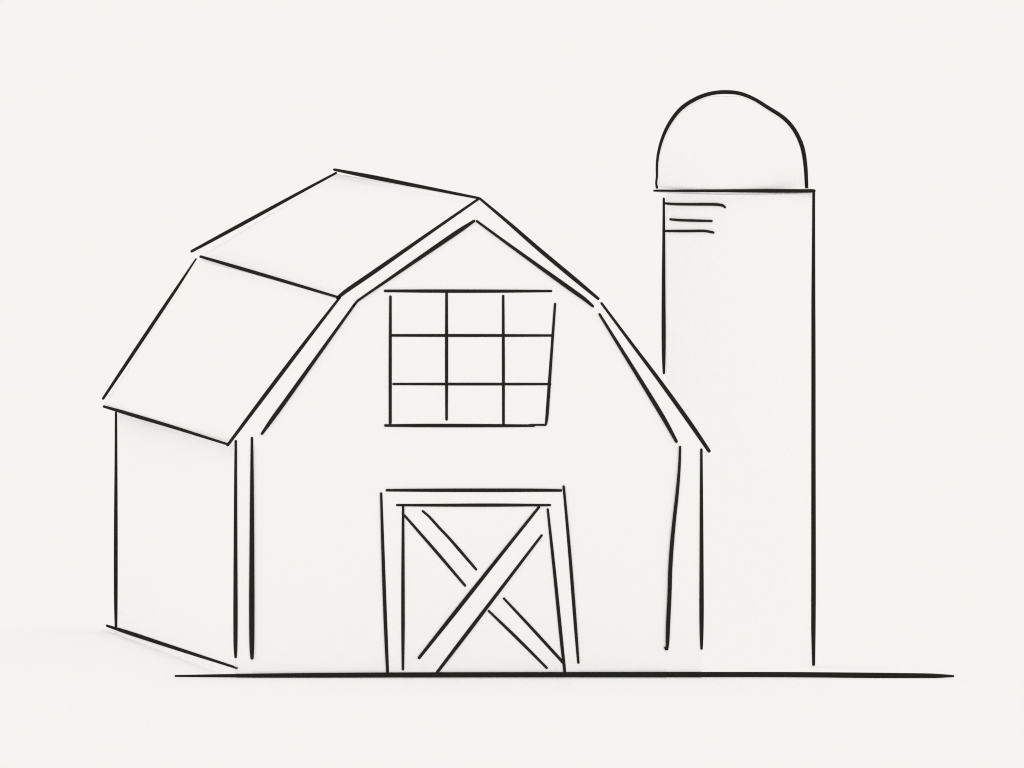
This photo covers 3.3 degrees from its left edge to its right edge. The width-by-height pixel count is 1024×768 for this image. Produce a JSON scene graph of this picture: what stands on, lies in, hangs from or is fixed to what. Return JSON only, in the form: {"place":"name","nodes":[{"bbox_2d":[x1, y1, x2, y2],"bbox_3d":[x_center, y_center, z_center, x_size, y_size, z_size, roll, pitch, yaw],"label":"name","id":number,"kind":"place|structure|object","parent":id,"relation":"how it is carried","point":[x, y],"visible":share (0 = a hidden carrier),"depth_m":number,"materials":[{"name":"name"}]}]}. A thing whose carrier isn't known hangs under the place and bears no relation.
{"place":"outdoors","nodes":[
{"label":"outdoors","id":0,"kind":"place"},
{"bbox_2d":[0,580,1023,767],"bbox_3d":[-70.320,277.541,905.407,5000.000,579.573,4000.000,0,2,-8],"label":"ground","id":1,"kind":"structure","parent":0,"point":[82,685],"depth_m":386.72,"materials":[{"name":"white paper"}]},
{"bbox_2d":[102,168,710,677],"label":"barn","id":2,"kind":"structure","parent":1,"relation":"on","point":[368,426],"depth_m":400.06,"materials":[{"name":"white paper"}]},
{"bbox_2d":[384,289,555,426],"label":"window","id":3,"kind":"structure","parent":2,"relation":"in","point":[458,357],"depth_m":399.78,"materials":[{"name":"white paper"}]},
{"bbox_2d":[396,503,565,677],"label":"door","id":4,"kind":"structure","parent":2,"relation":"in","point":[479,587],"depth_m":399.98,"materials":[{"name":"white paper"}]},
{"bbox_2d":[175,672,953,677],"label":"ground line","id":5,"kind":"object","parent":1,"relation":"on","point":[613,674],"visible":1,"depth_m":400.32,"materials":[{"name":"black paint"}]},
{"bbox_2d":[653,90,815,667],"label":"silo","id":6,"kind":"object","parent":1,"relation":"on","point":[738,326],"visible":0.99,"depth_m":407.47,"materials":[{"name":"white paper"}]},
{"bbox_2d":[0,0,1023,621],"label":"sky","id":7,"kind":"structure","parent":0,"point":[135,134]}
]}

